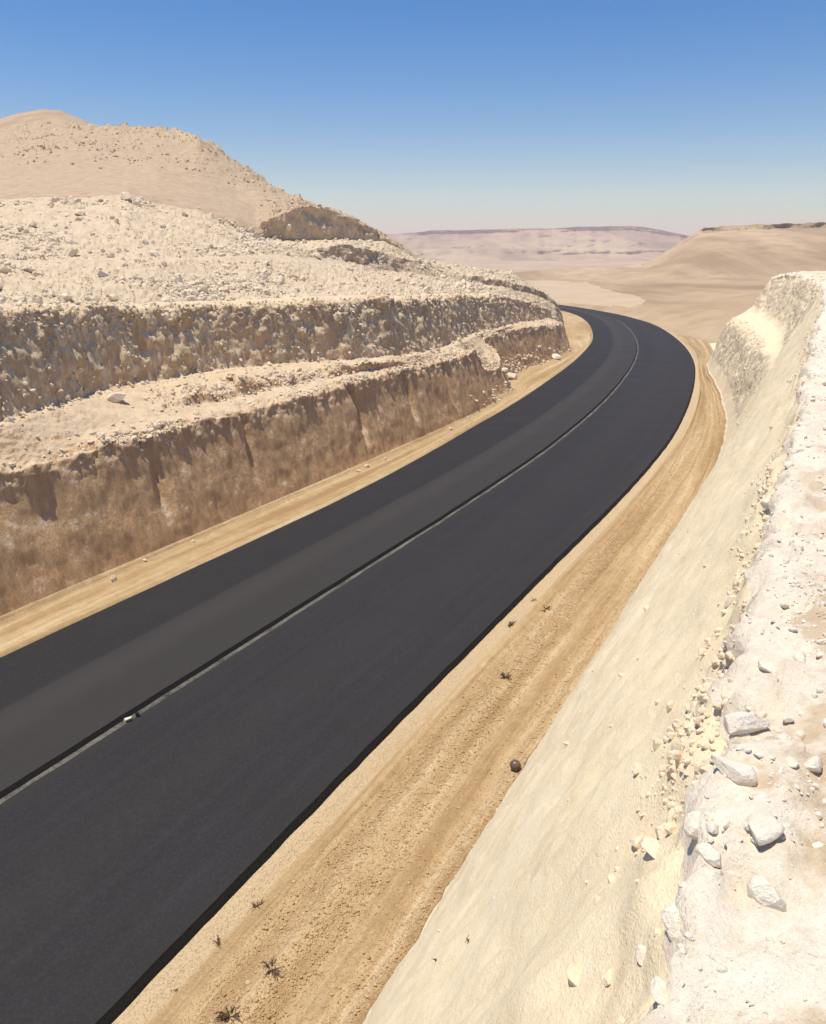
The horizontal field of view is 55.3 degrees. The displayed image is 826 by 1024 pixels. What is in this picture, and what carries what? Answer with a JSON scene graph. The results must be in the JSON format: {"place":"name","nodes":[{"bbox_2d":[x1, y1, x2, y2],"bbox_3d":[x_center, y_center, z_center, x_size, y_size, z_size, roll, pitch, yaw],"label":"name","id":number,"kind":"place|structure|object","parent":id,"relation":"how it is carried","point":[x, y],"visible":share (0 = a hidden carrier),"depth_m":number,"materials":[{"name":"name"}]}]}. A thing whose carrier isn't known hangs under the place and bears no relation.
{"place":"outdoors","nodes":[
{"label":"outdoors","id":0,"kind":"place"},
{"bbox_2d":[0,109,89,128],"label":"hill","id":1,"kind":"structure","parent":0,"point":[43,116],"depth_m":216.88,"materials":[{"name":"beige sand"}]},
{"bbox_2d":[0,292,551,423],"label":"rock cut","id":2,"kind":"object","parent":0,"point":[87,348],"visible":0.89,"depth_m":35.67,"materials":[{"name":"brown stone"}]},
{"bbox_2d":[0,292,551,416],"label":"rubble","id":3,"kind":"object","parent":2,"relation":"on","point":[46,316],"visible":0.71,"depth_m":36.12,"materials":[{"name":"stone"}]},
{"bbox_2d":[0,120,564,327],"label":"hillside","id":4,"kind":"structure","parent":0,"point":[179,187],"depth_m":61.19,"materials":[{"name":"beige stone"}]},
{"bbox_2d":[27,268,38,272],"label":"rock","id":5,"kind":"object","parent":4,"relation":"on","point":[30,270],"visible":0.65,"depth_m":36.46,"materials":[{"name":"stone"}]},
{"bbox_2d":[67,248,77,256],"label":"rock","id":6,"kind":"object","parent":4,"relation":"on","point":[73,252],"visible":0.77,"depth_m":41.84,"materials":[{"name":"stone"}]},
{"bbox_2d":[74,210,84,215],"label":"rock","id":7,"kind":"object","parent":4,"relation":"on","point":[79,212],"visible":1,"depth_m":51.79,"materials":[{"name":"stone"}]},
{"bbox_2d":[120,192,130,200],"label":"rock","id":8,"kind":"object","parent":4,"relation":"on","point":[125,196],"visible":1,"depth_m":56.33,"materials":[{"name":"stone"}]},
{"bbox_2d":[175,276,182,283],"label":"rock","id":9,"kind":"object","parent":4,"relation":"on","point":[178,279],"visible":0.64,"depth_m":40.01,"materials":[{"name":"stone"}]},
{"bbox_2d":[201,285,207,292],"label":"rock","id":10,"kind":"object","parent":4,"relation":"on","point":[204,289],"visible":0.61,"depth_m":40.02,"materials":[{"name":"stone"}]},
{"bbox_2d":[2,122,435,260],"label":"rubble","id":11,"kind":"object","parent":4,"relation":"on","point":[305,202],"visible":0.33,"depth_m":91.56,"materials":[{"name":"beige stone"}]},
{"bbox_2d":[0,195,558,319],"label":"rubble","id":12,"kind":"object","parent":4,"relation":"on","point":[192,294],"visible":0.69,"depth_m":46.11,"materials":[{"name":"stone"}]},
{"bbox_2d":[0,319,569,615],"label":"rock cut","id":13,"kind":"object","parent":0,"point":[73,517],"visible":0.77,"depth_m":29.71,"materials":[{"name":"brown stone"}]},
{"bbox_2d":[107,392,125,402],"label":"rock","id":14,"kind":"object","parent":13,"relation":"on","point":[116,397],"visible":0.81,"depth_m":29.27,"materials":[{"name":"stone"}]},
{"bbox_2d":[0,293,563,472],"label":"rubble","id":15,"kind":"object","parent":13,"relation":"on","point":[101,436],"visible":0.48,"depth_m":33.12,"materials":[{"name":"stone"}]},
{"bbox_2d":[501,367,508,372],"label":"rock","id":16,"kind":"object","parent":13,"relation":"on","point":[504,370],"visible":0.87,"depth_m":57.49,"materials":[{"name":"stone"}]},
{"bbox_2d":[0,310,592,657],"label":"gravel shoulder","id":17,"kind":"object","parent":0,"point":[30,623],"visible":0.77,"depth_m":29.06},
{"bbox_2d":[108,345,570,580],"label":"rubble","id":18,"kind":"object","parent":17,"relation":"on","point":[513,369],"visible":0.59,"depth_m":65.30,"materials":[{"name":"stone"}]},
{"bbox_2d":[507,373,516,378],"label":"rock","id":19,"kind":"object","parent":17,"relation":"on","point":[512,375],"visible":0.84,"depth_m":62.94,"materials":[{"name":"stone"}]},
{"bbox_2d":[552,354,560,359],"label":"rock","id":20,"kind":"object","parent":17,"relation":"on","point":[556,356],"visible":0.84,"depth_m":74.19,"materials":[{"name":"white stone"}]},
{"bbox_2d":[0,306,635,791],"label":"road","id":21,"kind":"structure","parent":0,"point":[62,690],"depth_m":24.48,"materials":[{"name":"black asphalt"}]},
{"bbox_2d":[31,261,648,783],"bbox_3d":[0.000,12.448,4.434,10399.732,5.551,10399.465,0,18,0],"label":"desert ground","id":22,"kind":"structure","parent":0,"point":[517,265],"depth_m":643.79,"materials":[{"name":"beige sand"}]},
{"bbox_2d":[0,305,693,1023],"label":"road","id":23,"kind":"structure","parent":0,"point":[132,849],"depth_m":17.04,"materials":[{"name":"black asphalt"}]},
{"bbox_2d":[0,319,638,803],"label":"road seam","id":24,"kind":"object","parent":23,"relation":"on","point":[88,745],"visible":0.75,"depth_m":21.10,"materials":[{"name":"black asphalt"}]},
{"bbox_2d":[95,348,695,1023],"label":"road edge","id":25,"kind":"object","parent":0,"point":[169,954],"visible":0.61,"depth_m":15.02,"materials":[{"name":"black asphalt"}]},
{"bbox_2d":[0,0,825,235],"label":"sky","id":26,"kind":"structure","parent":0,"point":[685,117],"materials":[{"name":"blue"}]},
{"bbox_2d":[112,328,726,1023],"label":"gravel shoulder","id":27,"kind":"object","parent":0,"point":[188,974],"visible":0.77,"depth_m":14.99,"materials":[{"name":"beige gravel"}]},
{"bbox_2d":[210,934,220,946],"bbox_3d":[-2.992,6.591,12.102,0.165,0.144,0.269,-12,22,-32],"label":"dry weed","id":28,"kind":"object","parent":27,"relation":"on","point":[218,942],"visible":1,"depth_m":12.12,"materials":[{"name":"brown plant"}]},
{"bbox_2d":[213,1004,240,1023],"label":"dry weed","id":29,"kind":"object","parent":27,"relation":"on","point":[223,1015],"visible":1,"depth_m":10.83,"materials":[{"name":"brown plant"}]},
{"bbox_2d":[251,898,263,908],"bbox_3d":[-2.521,6.362,12.776,0.213,0.108,0.267,0,18,0],"label":"dry weed","id":30,"kind":"object","parent":27,"relation":"on","point":[257,905],"visible":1,"depth_m":12.80,"materials":[{"name":"brown plant"}]},
{"bbox_2d":[261,956,282,978],"bbox_3d":[-2.072,6.662,11.516,0.290,0.142,0.420,-9,20,-25],"label":"dry weed","id":31,"kind":"object","parent":27,"relation":"on","point":[272,965],"visible":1,"depth_m":11.49,"materials":[{"name":"brown plant"}]},
{"bbox_2d":[499,671,511,679],"bbox_3d":[2.286,4.040,19.410,0.366,0.194,0.311,9,20,25],"label":"dry weed","id":32,"kind":"object","parent":27,"relation":"on","point":[508,677],"visible":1,"depth_m":19.40,"materials":[{"name":"brown plant"}]},
{"bbox_2d":[510,760,520,770],"bbox_3d":[2.054,5.082,15.815,0.228,0.208,0.228,16,46,-5],"label":"ball","id":33,"kind":"object","parent":27,"relation":"on","point":[515,765],"visible":1,"depth_m":15.74,"materials":[{"name":"brown"}]},
{"bbox_2d":[386,226,688,260],"bbox_3d":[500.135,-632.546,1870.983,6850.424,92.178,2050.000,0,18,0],"label":"mesa","id":34,"kind":"structure","parent":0,"point":[617,243],"depth_m":1241.73,"materials":[{"name":"beige stone"}]},
{"bbox_2d":[362,275,822,1023],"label":"cut bank","id":35,"kind":"structure","parent":0,"point":[542,851],"depth_m":5.02,"materials":[{"name":"soil"}]},
{"bbox_2d":[363,356,734,1021],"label":"rubble","id":36,"kind":"object","parent":35,"relation":"on","point":[558,713],"visible":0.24,"depth_m":12.86,"materials":[{"name":"stone"}]},
{"bbox_2d":[566,963,578,986],"bbox_3d":[0.524,1.500,2.543,0.067,0.030,0.078,13,33,13],"label":"rock","id":37,"kind":"object","parent":35,"relation":"on","point":[572,972],"visible":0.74,"depth_m":2.54,"materials":[{"name":"stone"}]},
{"bbox_2d":[603,968,611,985],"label":"rock","id":38,"kind":"object","parent":35,"relation":"on","point":[607,978],"visible":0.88,"depth_m":2.37,"materials":[{"name":"stone"}]},
{"bbox_2d":[607,874,614,883],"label":"rock","id":39,"kind":"object","parent":35,"relation":"on","point":[611,877],"visible":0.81,"depth_m":2.94,"materials":[{"name":"stone"}]},
{"bbox_2d":[413,276,821,1023],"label":"rubble","id":40,"kind":"object","parent":35,"relation":"on","point":[727,658],"visible":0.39,"depth_m":3.43,"materials":[{"name":"stone"}]},
{"bbox_2d":[630,834,643,849],"bbox_3d":[0.889,1.303,3.116,0.066,0.048,0.096,0,4,24],"label":"rock","id":41,"kind":"object","parent":35,"relation":"on","point":[635,841],"visible":0.7,"depth_m":3.09,"materials":[{"name":"stone"}]},
{"bbox_2d":[635,945,645,965],"bbox_3d":[0.656,1.258,2.231,0.049,0.041,0.067,15,23,-12],"label":"rock","id":42,"kind":"object","parent":35,"relation":"on","point":[640,950],"visible":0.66,"depth_m":2.23,"materials":[{"name":"white stone"}]},
{"bbox_2d":[640,836,659,858],"bbox_3d":[0.796,1.119,2.611,0.070,0.038,0.116,0,20,-24],"label":"rock","id":43,"kind":"object","parent":35,"relation":"on","point":[650,845],"visible":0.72,"depth_m":2.61,"materials":[{"name":"stone"}]},
{"bbox_2d":[652,738,660,750],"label":"rock","id":44,"kind":"object","parent":35,"relation":"on","point":[656,743],"visible":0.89,"depth_m":3.60,"materials":[{"name":"stone"}]},
{"bbox_2d":[655,825,666,837],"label":"rock","id":45,"kind":"object","parent":35,"relation":"on","point":[660,831],"visible":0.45,"depth_m":2.83,"materials":[{"name":"stone"}]},
{"bbox_2d":[658,765,668,777],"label":"rock","id":46,"kind":"object","parent":35,"relation":"on","point":[663,768],"visible":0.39,"depth_m":3.29,"materials":[{"name":"stone"}]},
{"bbox_2d":[666,765,673,777],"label":"rock","id":47,"kind":"object","parent":35,"relation":"on","point":[669,772],"visible":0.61,"depth_m":3.14,"materials":[{"name":"stone"}]},
{"bbox_2d":[666,808,674,822],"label":"rock","id":48,"kind":"object","parent":35,"relation":"on","point":[670,814],"visible":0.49,"depth_m":2.98,"materials":[{"name":"stone"}]},
{"bbox_2d":[666,701,674,711],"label":"rock","id":49,"kind":"object","parent":35,"relation":"on","point":[670,705],"visible":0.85,"depth_m":4.02,"materials":[{"name":"stone"}]},
{"bbox_2d":[668,749,678,763],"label":"rock","id":50,"kind":"object","parent":35,"relation":"on","point":[671,755],"visible":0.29,"depth_m":3.24,"materials":[{"name":"stone"}]},
{"bbox_2d":[672,722,680,731],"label":"rock","id":51,"kind":"object","parent":35,"relation":"on","point":[675,726],"visible":0.63,"depth_m":3.56,"materials":[{"name":"stone"}]},
{"bbox_2d":[671,742,682,751],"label":"rock","id":52,"kind":"object","parent":35,"relation":"on","point":[676,746],"visible":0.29,"depth_m":3.31,"materials":[{"name":"stone"}]},
{"bbox_2d":[674,751,681,765],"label":"rock","id":53,"kind":"object","parent":35,"relation":"on","point":[677,756],"visible":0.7,"depth_m":3.11,"materials":[{"name":"stone"}]},
{"bbox_2d":[687,725,696,735],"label":"rock","id":54,"kind":"object","parent":35,"relation":"on","point":[692,728],"visible":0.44,"depth_m":3.24,"materials":[{"name":"stone"}]},
{"bbox_2d":[688,701,696,713],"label":"rock","id":55,"kind":"object","parent":35,"relation":"on","point":[693,705],"visible":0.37,"depth_m":3.64,"materials":[{"name":"stone"}]},
{"bbox_2d":[694,761,702,774],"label":"rock","id":56,"kind":"object","parent":35,"relation":"on","point":[697,764],"visible":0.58,"depth_m":2.96,"materials":[{"name":"stone"}]},
{"bbox_2d":[698,649,708,655],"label":"rock","id":57,"kind":"object","parent":35,"relation":"on","point":[701,652],"visible":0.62,"depth_m":4.45,"materials":[{"name":"stone"}]},
{"bbox_2d":[724,595,735,607],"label":"rock","id":58,"kind":"object","parent":35,"relation":"on","point":[729,600],"visible":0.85,"depth_m":4.95,"materials":[{"name":"stone"}]},
{"bbox_2d":[732,575,740,588],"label":"rock","id":59,"kind":"object","parent":35,"relation":"on","point":[736,578],"visible":0.58,"depth_m":5.15,"materials":[{"name":"stone"}]},
{"bbox_2d":[513,222,825,343],"bbox_3d":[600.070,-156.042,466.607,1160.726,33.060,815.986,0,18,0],"label":"sand dune","id":60,"kind":"structure","parent":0,"point":[707,284],"depth_m":217.10,"materials":[{"name":"beige sand"}]},
{"bbox_2d":[636,271,825,1023],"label":"bank top","id":61,"kind":"structure","parent":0,"point":[706,903],"depth_m":2.37,"materials":[{"name":"beige stone"}]},
{"bbox_2d":[650,976,666,1005],"bbox_3d":[0.595,1.143,1.877,0.073,0.029,0.088,14,14,-6],"label":"rock","id":62,"kind":"object","parent":61,"relation":"on","point":[658,991],"visible":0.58,"depth_m":1.86,"materials":[{"name":"white stone"}]},
{"bbox_2d":[721,690,731,699],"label":"rock","id":63,"kind":"object","parent":61,"relation":"on","point":[725,694],"visible":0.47,"depth_m":3.16,"materials":[{"name":"stone"}]},
{"bbox_2d":[711,754,756,786],"bbox_3d":[1.044,0.833,2.555,0.091,0.064,0.176,9,9,-30],"label":"rock","id":64,"kind":"object","parent":61,"relation":"on","point":[738,773],"visible":0.98,"depth_m":2.52,"materials":[{"name":"white stone"}]},
{"bbox_2d":[657,275,825,1023],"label":"gravel","id":65,"kind":"structure","parent":61,"relation":"on","point":[720,968],"depth_m":2.61,"materials":[{"name":"white stone"}]},
{"bbox_2d":[661,272,825,941],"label":"rubble","id":66,"kind":"object","parent":61,"relation":"on","point":[761,890],"visible":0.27,"depth_m":2.36,"materials":[{"name":"white stone"}]},
{"bbox_2d":[723,712,769,734],"bbox_3d":[1.175,0.748,2.798,0.158,0.078,0.097,-4,1,-13],"label":"rock","id":67,"kind":"object","parent":61,"relation":"on","point":[737,723],"visible":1,"depth_m":2.76,"materials":[{"name":"white stone"}]},
{"bbox_2d":[746,808,784,845],"bbox_3d":[1.006,0.904,2.260,0.112,0.061,0.104,-27,22,-19],"label":"rock","id":68,"kind":"object","parent":61,"relation":"on","point":[765,826],"visible":0.99,"depth_m":2.23,"materials":[{"name":"white stone"}]},
{"bbox_2d":[715,270,824,424],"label":"rubble","id":69,"kind":"object","parent":61,"relation":"on","point":[812,297],"visible":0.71,"depth_m":51.78,"materials":[{"name":"stone"}]},
{"bbox_2d":[782,717,793,722],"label":"rock","id":70,"kind":"object","parent":61,"relation":"on","point":[787,719],"visible":1,"depth_m":2.84,"materials":[{"name":"white stone"}]},
{"bbox_2d":[785,756,798,767],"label":"rock","id":71,"kind":"object","parent":61,"relation":"on","point":[791,762],"visible":1,"depth_m":2.55,"materials":[{"name":"white stone"}]}
]}

